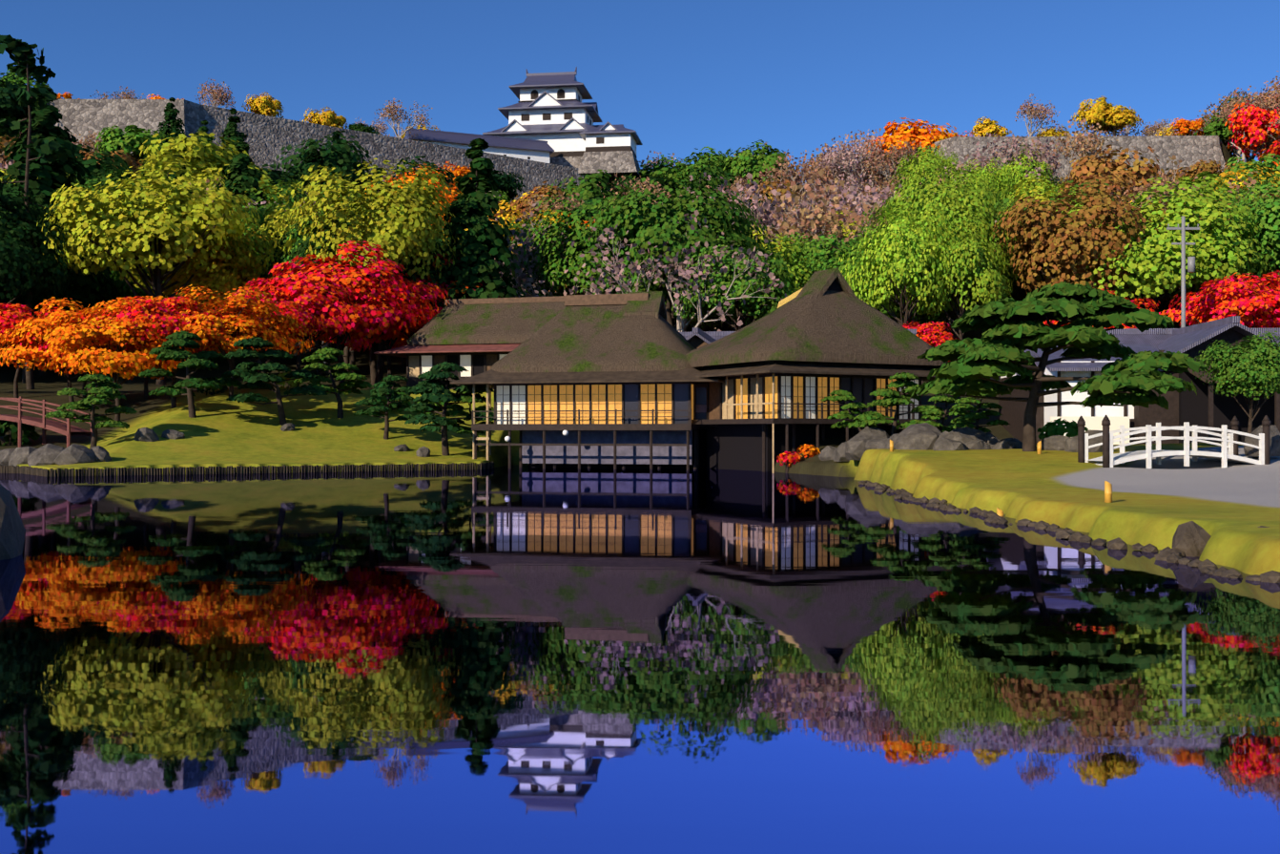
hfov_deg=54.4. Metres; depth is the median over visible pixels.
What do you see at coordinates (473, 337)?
pavilion
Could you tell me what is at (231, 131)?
conifer tree
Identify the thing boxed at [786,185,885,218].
big bare tree
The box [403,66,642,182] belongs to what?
castle tenshu
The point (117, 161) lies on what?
hill tree
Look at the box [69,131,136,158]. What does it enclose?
bare tree
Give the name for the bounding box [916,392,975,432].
pine tree
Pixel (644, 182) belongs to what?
bare tree
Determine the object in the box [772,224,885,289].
hill tree
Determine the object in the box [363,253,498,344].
maple tree
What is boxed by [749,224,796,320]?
hill tree
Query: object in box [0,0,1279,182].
sky
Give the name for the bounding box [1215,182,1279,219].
hill tree
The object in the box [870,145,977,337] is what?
bamboo
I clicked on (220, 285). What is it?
big yellow tree
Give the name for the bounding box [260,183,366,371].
hill tree
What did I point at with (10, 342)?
maple tree
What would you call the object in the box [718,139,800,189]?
hill tree
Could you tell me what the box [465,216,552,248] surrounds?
hill tree
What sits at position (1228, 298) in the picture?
maple tree
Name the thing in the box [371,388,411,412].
bush
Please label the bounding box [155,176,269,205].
bare tree
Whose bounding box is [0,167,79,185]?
hill tree
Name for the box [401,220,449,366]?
hill tree
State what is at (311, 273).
maple tree
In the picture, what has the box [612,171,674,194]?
dark tree
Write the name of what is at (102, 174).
conifer tree
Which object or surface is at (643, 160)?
bare tree
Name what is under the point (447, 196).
hill tree
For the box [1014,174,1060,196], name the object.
bamboo
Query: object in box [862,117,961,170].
hill tree
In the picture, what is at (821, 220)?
bare tree
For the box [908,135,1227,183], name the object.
castle stone wall
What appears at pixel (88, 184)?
hill tree
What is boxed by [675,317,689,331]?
bare tree
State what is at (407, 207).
tree
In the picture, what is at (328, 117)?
hill tree
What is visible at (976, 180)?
tree
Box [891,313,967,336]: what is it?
maple tree
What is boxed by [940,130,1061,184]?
big bare tree
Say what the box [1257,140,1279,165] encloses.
hill tree
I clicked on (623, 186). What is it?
bare tree
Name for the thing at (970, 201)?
bamboo
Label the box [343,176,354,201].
conifer tree
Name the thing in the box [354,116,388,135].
bare tree
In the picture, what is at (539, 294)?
hill tree
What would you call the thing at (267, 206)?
hill tree
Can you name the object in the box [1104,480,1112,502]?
bamboo lantern
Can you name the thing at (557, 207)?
bare tree
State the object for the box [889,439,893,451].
bamboo lantern
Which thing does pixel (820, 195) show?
big bare tree
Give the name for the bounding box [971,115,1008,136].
hill tree
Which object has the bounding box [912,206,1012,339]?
tree
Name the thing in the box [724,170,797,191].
bare tree
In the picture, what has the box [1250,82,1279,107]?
bare tree
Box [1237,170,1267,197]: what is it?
bare tree
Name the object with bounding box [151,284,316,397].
maple tree
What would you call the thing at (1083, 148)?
big bare tree
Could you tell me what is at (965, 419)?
pine tree
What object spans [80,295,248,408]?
maple tree
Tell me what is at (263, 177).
hill tree
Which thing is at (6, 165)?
bare tree
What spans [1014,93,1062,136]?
bare tree
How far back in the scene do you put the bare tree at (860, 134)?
246.31 m
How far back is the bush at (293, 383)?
83.33 m
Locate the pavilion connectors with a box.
[679,327,916,468]
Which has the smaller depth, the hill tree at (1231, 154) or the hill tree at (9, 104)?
the hill tree at (9, 104)
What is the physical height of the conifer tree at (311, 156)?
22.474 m
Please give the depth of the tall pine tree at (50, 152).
98.60 m
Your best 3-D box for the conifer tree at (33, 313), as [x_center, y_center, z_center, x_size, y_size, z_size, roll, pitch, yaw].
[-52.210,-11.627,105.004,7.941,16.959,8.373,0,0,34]
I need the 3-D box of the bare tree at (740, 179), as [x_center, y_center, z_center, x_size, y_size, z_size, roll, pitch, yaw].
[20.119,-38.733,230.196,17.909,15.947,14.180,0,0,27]
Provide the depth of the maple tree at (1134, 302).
82.82 m
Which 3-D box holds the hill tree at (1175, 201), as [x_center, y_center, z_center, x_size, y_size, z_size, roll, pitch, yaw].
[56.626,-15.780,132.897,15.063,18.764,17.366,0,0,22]
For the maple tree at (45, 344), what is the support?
on the ground
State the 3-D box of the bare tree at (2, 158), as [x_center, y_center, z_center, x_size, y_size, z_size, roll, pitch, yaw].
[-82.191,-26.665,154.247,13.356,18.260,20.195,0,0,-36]
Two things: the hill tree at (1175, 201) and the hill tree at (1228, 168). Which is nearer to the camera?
the hill tree at (1175, 201)
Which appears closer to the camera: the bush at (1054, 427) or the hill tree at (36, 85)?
the bush at (1054, 427)
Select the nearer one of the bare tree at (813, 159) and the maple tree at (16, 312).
the maple tree at (16, 312)
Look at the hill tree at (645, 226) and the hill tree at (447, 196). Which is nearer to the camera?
the hill tree at (645, 226)
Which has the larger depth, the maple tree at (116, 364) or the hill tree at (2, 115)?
the hill tree at (2, 115)
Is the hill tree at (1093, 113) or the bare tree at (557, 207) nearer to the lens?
the bare tree at (557, 207)
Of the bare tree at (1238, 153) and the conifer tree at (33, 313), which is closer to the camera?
the conifer tree at (33, 313)
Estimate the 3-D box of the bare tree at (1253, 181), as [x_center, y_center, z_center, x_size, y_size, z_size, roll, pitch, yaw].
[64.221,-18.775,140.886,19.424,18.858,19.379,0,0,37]
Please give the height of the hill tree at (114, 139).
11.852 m
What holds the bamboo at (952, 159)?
on the ground
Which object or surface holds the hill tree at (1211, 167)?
on the ground
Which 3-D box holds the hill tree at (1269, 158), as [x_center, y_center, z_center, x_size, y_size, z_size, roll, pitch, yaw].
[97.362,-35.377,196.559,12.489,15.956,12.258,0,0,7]
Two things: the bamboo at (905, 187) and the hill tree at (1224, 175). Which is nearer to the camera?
the bamboo at (905, 187)
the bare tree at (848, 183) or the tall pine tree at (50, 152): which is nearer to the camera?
the tall pine tree at (50, 152)
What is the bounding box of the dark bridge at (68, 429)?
[0,396,92,447]
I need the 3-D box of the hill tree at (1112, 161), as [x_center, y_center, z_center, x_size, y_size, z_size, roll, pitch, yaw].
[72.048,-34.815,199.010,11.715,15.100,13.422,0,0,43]
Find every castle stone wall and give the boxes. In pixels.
[46,99,613,203]
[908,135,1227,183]
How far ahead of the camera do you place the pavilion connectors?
67.41 m
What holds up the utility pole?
on the ground
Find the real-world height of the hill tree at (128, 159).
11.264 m
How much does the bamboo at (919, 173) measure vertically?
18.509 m
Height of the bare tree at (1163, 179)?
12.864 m
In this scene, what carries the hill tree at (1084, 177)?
on the ground
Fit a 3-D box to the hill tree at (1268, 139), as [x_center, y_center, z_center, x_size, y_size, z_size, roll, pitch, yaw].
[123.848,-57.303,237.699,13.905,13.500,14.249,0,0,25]
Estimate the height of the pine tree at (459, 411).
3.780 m
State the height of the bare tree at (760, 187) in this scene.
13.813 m
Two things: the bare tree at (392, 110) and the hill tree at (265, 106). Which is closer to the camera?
the hill tree at (265, 106)
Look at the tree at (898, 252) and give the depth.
93.46 m
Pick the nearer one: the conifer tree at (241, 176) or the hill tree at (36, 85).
the conifer tree at (241, 176)
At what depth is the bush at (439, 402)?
79.22 m
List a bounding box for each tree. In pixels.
[0,34,74,389]
[0,59,33,135]
[0,68,60,131]
[0,71,36,119]
[0,86,121,375]
[0,107,5,124]
[0,123,16,145]
[0,134,16,166]
[0,142,19,177]
[0,161,15,177]
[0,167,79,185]
[0,186,75,317]
[0,188,69,382]
[0,296,125,410]
[0,303,52,397]
[0,316,28,351]
[10,306,107,396]
[36,149,286,385]
[43,296,208,420]
[45,372,137,448]
[56,91,80,99]
[56,139,136,185]
[57,168,155,198]
[58,203,118,373]
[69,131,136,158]
[76,147,144,177]
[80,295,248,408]
[87,295,170,398]
[89,85,143,99]
[93,124,175,166]
[95,163,116,187]
[97,166,116,189]
[102,233,216,305]
[120,167,151,185]
[138,330,242,417]
[139,130,255,181]
[139,153,150,170]
[146,93,184,99]
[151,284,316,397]
[152,227,279,378]
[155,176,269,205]
[156,97,185,151]
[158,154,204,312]
[186,161,268,194]
[193,120,217,161]
[194,79,235,108]
[210,293,327,381]
[212,141,271,214]
[213,163,271,194]
[218,107,254,163]
[221,336,327,425]
[223,276,379,388]
[226,175,308,363]
[230,180,326,210]
[241,92,284,118]
[241,201,352,374]
[247,163,303,192]
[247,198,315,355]
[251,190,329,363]
[259,204,373,372]
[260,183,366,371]
[266,157,462,388]
[266,239,449,384]
[273,130,375,191]
[281,209,460,387]
[287,147,328,207]
[293,346,372,418]
[299,105,348,128]
[315,273,447,387]
[329,130,341,151]
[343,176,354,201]
[348,123,380,134]
[352,374,414,439]
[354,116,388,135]
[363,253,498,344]
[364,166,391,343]
[365,163,461,227]
[374,97,433,141]
[391,152,462,199]
[401,123,440,138]
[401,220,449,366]
[404,361,494,455]
[427,138,525,310]
[433,223,512,261]
[441,388,494,450]
[443,161,472,183]
[454,220,532,254]
[465,200,573,237]
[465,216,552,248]
[488,200,507,225]
[488,201,605,297]
[489,188,512,212]
[490,168,528,201]
[495,248,581,297]
[497,204,515,222]
[506,180,571,219]
[506,192,653,296]
[510,232,588,297]
[512,187,574,204]
[520,191,584,218]
[546,169,634,209]
[549,195,615,223]
[566,219,722,322]
[568,209,786,331]
[589,148,774,326]
[592,172,645,207]
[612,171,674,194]
[614,183,669,203]
[620,177,660,203]
[628,176,664,206]
[639,150,686,185]
[640,153,692,196]
[664,221,809,330]
[667,227,798,330]
[670,233,814,330]
[672,190,792,330]
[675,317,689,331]
[679,145,733,183]
[679,172,825,249]
[684,163,744,196]
[686,193,801,323]
[688,185,790,213]
[710,317,715,330]
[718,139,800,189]
[722,169,880,234]
[723,178,784,195]
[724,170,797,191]
[734,177,801,206]
[740,179,887,256]
[743,149,839,196]
[744,183,793,197]
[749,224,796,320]
[764,177,849,212]
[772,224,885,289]
[778,143,861,190]
[784,156,839,196]
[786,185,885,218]
[787,232,950,326]
[795,191,904,242]
[795,209,875,246]
[803,173,887,201]
[805,186,881,206]
[808,144,879,187]
[814,141,877,192]
[817,176,883,202]
[819,132,900,192]
[820,389,883,432]
[829,185,895,203]
[833,163,915,204]
[836,127,900,197]
[840,182,902,225]
[843,185,886,209]
[851,195,917,323]
[853,371,928,435]
[859,139,924,186]
[860,141,905,179]
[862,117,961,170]
[869,176,996,215]
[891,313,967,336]
[902,321,956,384]
[903,154,976,188]
[908,280,1208,451]
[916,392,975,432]
[920,255,1029,339]
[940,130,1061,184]
[946,392,1010,432]
[950,130,973,136]
[970,149,1033,172]
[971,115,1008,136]
[974,198,1012,221]
[988,172,1178,297]
[989,175,1080,290]
[994,176,1155,300]
[1003,116,1122,184]
[1013,269,1038,301]
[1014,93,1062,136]
[1035,124,1071,136]
[1038,173,1276,328]
[1043,288,1160,328]
[1054,160,1115,193]
[1055,144,1168,197]
[1067,169,1138,205]
[1071,95,1114,131]
[1090,105,1142,136]
[1094,104,1143,136]
[1103,155,1218,217]
[1107,185,1149,205]
[1113,208,1238,328]
[1138,119,1177,135]
[1144,123,1179,135]
[1145,175,1279,211]
[1146,186,1202,328]
[1152,171,1176,185]
[1158,269,1279,328]
[1166,159,1222,185]
[1168,170,1246,191]
[1169,117,1204,135]
[1169,300,1195,326]
[1180,179,1226,206]
[1188,111,1241,152]
[1190,85,1277,162]
[1190,271,1279,327]
[1192,330,1279,433]
[1193,191,1279,220]
[1194,198,1279,288]
[1198,161,1279,198]
[1200,88,1276,163]
[1201,91,1277,162]
[1209,167,1279,285]
[1210,161,1279,194]
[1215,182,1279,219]
[1218,158,1247,176]
[1224,100,1279,161]
[1224,153,1279,186]
[1227,139,1278,162]
[1227,146,1237,160]
[1230,101,1278,154]
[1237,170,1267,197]
[1243,78,1279,137]
[1249,84,1279,114]
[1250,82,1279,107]
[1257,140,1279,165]
[1259,107,1279,146]
[1260,70,1279,99]
[1265,96,1279,142]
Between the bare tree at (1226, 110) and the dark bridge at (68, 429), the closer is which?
the dark bridge at (68, 429)
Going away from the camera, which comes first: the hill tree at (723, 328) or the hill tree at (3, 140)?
the hill tree at (723, 328)
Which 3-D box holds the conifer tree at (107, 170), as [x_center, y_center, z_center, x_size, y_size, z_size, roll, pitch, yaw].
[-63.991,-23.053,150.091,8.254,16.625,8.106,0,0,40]
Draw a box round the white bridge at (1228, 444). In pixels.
[1076,414,1271,468]
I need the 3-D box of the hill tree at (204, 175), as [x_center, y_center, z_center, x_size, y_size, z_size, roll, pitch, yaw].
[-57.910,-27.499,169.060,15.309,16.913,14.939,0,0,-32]
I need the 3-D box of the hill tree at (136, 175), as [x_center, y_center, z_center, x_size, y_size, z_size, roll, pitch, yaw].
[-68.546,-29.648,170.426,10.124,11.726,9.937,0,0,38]
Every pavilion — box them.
[373,295,566,389]
[449,290,724,470]
[685,267,947,473]
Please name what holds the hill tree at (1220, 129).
on the ground
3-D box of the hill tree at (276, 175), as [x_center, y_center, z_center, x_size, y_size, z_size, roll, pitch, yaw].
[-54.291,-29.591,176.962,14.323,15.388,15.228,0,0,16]
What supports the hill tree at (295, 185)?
on the ground
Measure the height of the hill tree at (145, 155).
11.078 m
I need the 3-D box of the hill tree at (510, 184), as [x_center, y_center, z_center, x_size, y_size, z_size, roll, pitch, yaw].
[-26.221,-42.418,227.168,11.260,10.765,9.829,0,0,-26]
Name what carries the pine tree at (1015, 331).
on the ground
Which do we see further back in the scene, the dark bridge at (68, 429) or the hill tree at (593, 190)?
the hill tree at (593, 190)
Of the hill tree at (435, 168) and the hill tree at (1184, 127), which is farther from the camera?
the hill tree at (1184, 127)
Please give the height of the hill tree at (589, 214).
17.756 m
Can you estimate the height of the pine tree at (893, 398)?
3.514 m
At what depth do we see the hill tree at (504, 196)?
208.87 m
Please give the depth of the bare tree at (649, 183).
227.01 m
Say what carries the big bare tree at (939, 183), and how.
on the ground
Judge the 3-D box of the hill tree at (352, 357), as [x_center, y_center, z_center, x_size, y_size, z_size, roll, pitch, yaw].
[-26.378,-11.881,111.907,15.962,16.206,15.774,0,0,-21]
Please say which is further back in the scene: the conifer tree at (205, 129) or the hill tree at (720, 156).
the hill tree at (720, 156)
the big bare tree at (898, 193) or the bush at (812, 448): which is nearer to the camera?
the bush at (812, 448)
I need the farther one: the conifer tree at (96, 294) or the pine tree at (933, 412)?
the conifer tree at (96, 294)
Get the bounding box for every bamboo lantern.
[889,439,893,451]
[996,507,1003,515]
[1036,440,1041,454]
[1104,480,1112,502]
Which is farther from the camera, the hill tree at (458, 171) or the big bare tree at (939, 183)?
the hill tree at (458, 171)
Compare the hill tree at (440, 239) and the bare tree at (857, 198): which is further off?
the bare tree at (857, 198)
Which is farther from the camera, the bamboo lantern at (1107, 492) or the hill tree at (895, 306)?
the hill tree at (895, 306)
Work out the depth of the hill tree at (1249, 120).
224.47 m
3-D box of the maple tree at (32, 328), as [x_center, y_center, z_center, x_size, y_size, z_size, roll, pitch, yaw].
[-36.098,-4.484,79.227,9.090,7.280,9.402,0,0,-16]
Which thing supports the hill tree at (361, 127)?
on the ground
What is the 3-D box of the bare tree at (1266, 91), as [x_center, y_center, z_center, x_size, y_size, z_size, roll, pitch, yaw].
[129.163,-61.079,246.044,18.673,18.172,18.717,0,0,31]
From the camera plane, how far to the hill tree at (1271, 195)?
120.88 m
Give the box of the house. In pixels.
[990,315,1279,444]
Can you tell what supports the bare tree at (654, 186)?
on the ground
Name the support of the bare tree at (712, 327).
on the ground
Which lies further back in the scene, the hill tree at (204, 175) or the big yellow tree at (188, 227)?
the hill tree at (204, 175)
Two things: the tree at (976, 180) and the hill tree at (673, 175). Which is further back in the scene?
the hill tree at (673, 175)
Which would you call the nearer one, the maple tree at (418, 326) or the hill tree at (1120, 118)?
the maple tree at (418, 326)
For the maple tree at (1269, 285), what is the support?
on the ground
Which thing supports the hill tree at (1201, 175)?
on the ground
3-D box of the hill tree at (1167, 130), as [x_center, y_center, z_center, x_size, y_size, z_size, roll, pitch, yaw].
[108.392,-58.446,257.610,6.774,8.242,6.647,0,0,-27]
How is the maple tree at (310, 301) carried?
on the ground
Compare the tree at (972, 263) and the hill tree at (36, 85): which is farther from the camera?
the hill tree at (36, 85)
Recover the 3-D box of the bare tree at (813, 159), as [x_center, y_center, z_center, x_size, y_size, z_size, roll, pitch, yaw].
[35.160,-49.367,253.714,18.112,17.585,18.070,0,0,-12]
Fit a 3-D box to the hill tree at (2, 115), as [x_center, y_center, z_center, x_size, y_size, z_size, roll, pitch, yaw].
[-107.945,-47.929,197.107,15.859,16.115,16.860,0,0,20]
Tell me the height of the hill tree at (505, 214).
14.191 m
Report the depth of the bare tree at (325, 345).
124.61 m
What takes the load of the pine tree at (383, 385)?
on the ground
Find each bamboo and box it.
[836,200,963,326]
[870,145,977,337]
[891,178,967,326]
[892,144,953,196]
[900,169,1020,360]
[902,153,949,192]
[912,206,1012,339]
[920,148,959,173]
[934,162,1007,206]
[960,156,1023,203]
[988,182,1052,229]
[1000,143,1055,194]
[1001,179,1082,215]
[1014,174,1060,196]
[1052,176,1066,190]
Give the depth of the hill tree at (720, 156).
253.74 m
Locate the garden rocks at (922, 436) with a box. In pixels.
[0,422,1279,466]
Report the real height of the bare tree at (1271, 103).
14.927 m
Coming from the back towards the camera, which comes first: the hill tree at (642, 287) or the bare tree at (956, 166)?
the bare tree at (956, 166)
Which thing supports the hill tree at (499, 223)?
on the ground
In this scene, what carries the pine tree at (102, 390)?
on the ground
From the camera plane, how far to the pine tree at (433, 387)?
69.44 m
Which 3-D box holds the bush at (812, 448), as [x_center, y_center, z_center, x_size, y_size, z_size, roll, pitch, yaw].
[8.212,1.185,61.029,1.171,0.742,1.138,0,0,32]
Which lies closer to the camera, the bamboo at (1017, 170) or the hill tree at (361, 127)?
the bamboo at (1017, 170)
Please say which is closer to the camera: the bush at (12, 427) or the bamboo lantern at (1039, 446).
the bamboo lantern at (1039, 446)
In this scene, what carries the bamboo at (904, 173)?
on the ground
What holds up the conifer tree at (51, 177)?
on the ground
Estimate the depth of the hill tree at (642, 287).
102.89 m
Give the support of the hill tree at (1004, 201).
on the ground
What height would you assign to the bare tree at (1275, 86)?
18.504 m
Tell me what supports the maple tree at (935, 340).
on the ground
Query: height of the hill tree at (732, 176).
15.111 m
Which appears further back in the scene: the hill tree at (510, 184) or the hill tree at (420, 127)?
the hill tree at (420, 127)
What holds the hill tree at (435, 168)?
on the ground
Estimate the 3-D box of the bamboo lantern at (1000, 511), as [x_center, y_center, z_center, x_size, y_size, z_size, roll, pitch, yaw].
[8.674,2.177,29.960,0.159,0.470,0.159,0,0,24]
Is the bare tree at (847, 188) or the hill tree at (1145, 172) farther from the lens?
the bare tree at (847, 188)
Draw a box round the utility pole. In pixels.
[1166,216,1199,327]
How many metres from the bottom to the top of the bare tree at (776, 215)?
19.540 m
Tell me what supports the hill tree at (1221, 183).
on the ground
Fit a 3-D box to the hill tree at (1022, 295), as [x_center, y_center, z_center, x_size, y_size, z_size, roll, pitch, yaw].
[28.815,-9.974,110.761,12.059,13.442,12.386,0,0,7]
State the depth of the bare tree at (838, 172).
238.79 m
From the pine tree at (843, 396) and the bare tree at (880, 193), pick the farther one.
the bare tree at (880, 193)
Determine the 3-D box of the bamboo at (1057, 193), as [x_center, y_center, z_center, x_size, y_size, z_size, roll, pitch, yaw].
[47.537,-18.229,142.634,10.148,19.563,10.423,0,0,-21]
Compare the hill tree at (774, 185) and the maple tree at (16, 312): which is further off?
the hill tree at (774, 185)
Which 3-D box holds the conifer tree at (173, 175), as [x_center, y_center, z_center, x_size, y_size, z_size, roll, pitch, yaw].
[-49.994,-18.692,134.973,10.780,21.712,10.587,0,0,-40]
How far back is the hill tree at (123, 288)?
117.65 m
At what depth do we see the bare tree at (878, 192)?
190.60 m
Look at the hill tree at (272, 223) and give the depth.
112.70 m
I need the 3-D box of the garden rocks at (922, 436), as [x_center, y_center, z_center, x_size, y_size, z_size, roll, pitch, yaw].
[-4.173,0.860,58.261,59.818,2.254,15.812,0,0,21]
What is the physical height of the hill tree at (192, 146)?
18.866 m
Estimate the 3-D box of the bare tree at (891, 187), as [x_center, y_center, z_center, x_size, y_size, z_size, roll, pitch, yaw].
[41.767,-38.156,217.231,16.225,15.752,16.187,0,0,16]
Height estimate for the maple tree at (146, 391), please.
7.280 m
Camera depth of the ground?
57.51 m
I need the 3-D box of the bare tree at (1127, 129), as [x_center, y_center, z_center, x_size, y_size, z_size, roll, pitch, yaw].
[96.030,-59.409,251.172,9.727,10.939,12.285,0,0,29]
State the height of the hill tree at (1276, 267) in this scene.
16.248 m
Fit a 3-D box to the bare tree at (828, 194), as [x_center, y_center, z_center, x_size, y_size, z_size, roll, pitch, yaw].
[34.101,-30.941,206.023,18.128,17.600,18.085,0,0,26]
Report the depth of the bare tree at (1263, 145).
260.30 m
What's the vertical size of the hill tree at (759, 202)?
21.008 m
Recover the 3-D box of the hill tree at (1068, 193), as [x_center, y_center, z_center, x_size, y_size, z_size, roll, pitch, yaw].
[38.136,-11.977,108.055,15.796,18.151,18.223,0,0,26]
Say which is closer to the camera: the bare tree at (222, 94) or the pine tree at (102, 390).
the pine tree at (102, 390)
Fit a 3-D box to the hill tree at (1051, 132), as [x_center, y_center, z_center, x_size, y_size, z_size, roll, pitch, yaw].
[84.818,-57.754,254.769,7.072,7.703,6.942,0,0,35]
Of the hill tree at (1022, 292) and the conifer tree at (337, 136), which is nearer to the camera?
the hill tree at (1022, 292)
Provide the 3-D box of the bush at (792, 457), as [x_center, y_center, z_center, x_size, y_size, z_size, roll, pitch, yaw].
[7.257,1.557,60.548,1.305,0.800,1.174,0,0,-7]
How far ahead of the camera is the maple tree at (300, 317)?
82.01 m
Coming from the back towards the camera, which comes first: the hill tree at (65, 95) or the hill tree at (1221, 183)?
the hill tree at (65, 95)
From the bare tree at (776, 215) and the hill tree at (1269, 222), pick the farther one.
the bare tree at (776, 215)
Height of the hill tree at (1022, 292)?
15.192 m
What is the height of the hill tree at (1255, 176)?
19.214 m
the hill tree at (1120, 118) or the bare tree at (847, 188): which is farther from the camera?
the hill tree at (1120, 118)
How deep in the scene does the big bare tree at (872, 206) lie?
138.31 m
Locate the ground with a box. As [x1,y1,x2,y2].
[0,143,1279,575]
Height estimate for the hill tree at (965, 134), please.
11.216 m
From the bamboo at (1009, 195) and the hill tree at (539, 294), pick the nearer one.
the hill tree at (539, 294)
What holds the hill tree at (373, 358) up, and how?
on the ground
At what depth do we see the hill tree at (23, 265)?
95.66 m
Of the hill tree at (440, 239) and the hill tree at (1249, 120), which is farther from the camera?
the hill tree at (1249, 120)
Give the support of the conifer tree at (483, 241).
on the ground
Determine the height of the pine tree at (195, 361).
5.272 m
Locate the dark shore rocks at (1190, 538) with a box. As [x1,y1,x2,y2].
[0,479,1279,582]
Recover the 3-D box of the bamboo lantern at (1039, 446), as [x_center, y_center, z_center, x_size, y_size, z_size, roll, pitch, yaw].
[14.165,0.727,44.128,0.159,0.470,0.159,0,0,42]
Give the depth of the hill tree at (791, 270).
105.40 m
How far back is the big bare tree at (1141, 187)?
156.59 m
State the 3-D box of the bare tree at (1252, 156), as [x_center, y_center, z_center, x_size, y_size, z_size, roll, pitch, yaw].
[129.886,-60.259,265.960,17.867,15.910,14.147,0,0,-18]
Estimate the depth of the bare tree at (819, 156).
245.05 m
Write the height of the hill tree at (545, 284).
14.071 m
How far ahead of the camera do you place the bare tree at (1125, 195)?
174.15 m
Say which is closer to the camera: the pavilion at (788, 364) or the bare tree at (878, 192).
the pavilion at (788, 364)
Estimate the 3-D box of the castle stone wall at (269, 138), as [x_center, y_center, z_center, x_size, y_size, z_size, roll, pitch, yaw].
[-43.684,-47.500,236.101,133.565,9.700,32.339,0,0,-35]
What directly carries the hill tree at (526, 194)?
on the ground
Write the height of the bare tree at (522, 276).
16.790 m
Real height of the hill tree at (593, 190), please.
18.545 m
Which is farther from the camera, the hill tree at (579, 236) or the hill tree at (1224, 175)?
the hill tree at (1224, 175)
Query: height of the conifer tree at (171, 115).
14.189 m
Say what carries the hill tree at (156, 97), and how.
on the ground
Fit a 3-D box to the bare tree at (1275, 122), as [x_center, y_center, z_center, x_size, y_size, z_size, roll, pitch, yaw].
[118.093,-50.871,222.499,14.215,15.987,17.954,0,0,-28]
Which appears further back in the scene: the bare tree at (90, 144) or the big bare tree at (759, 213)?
the bare tree at (90, 144)
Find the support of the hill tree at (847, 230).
on the ground
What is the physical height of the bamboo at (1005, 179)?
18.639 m
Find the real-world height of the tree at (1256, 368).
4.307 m
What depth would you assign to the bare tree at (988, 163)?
216.59 m
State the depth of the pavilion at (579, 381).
67.71 m
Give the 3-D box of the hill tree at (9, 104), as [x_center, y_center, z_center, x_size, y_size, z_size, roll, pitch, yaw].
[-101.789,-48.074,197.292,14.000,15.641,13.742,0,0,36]
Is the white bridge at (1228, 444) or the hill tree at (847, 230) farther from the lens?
the hill tree at (847, 230)
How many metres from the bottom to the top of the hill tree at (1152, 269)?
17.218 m
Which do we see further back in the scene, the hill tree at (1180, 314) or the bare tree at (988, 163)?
the bare tree at (988, 163)
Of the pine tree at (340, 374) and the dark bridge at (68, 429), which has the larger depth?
the pine tree at (340, 374)
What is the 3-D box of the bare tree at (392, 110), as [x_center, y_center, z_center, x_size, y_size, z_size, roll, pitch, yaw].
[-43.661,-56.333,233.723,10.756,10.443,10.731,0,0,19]
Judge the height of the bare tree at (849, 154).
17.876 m
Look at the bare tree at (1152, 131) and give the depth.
250.93 m
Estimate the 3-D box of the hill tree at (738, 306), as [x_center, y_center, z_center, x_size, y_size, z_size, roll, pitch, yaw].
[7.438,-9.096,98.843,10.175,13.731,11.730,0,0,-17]
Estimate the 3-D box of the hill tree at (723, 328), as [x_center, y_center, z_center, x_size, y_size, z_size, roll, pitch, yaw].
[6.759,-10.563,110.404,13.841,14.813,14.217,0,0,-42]
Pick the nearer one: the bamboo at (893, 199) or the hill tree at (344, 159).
the bamboo at (893, 199)
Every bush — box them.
[0,419,40,446]
[275,371,303,390]
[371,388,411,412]
[412,400,449,413]
[776,451,801,466]
[796,443,820,457]
[1036,417,1088,440]
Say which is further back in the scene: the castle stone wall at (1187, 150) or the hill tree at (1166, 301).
the castle stone wall at (1187, 150)
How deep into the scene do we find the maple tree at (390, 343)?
99.08 m
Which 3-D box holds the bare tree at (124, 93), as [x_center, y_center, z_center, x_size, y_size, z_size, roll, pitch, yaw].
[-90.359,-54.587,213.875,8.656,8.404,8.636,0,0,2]
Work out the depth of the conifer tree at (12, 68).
206.54 m
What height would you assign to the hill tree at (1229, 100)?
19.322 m
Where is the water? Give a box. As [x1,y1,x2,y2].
[0,464,1279,853]
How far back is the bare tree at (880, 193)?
201.04 m
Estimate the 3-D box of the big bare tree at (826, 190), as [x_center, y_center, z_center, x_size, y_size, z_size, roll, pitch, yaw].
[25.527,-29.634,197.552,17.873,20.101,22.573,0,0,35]
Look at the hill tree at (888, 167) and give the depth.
242.77 m
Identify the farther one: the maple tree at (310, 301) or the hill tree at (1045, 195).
the hill tree at (1045, 195)
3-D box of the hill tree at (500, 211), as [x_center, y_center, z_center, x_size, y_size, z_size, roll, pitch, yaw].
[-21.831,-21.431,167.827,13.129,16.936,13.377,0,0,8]
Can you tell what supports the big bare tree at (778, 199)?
on the ground

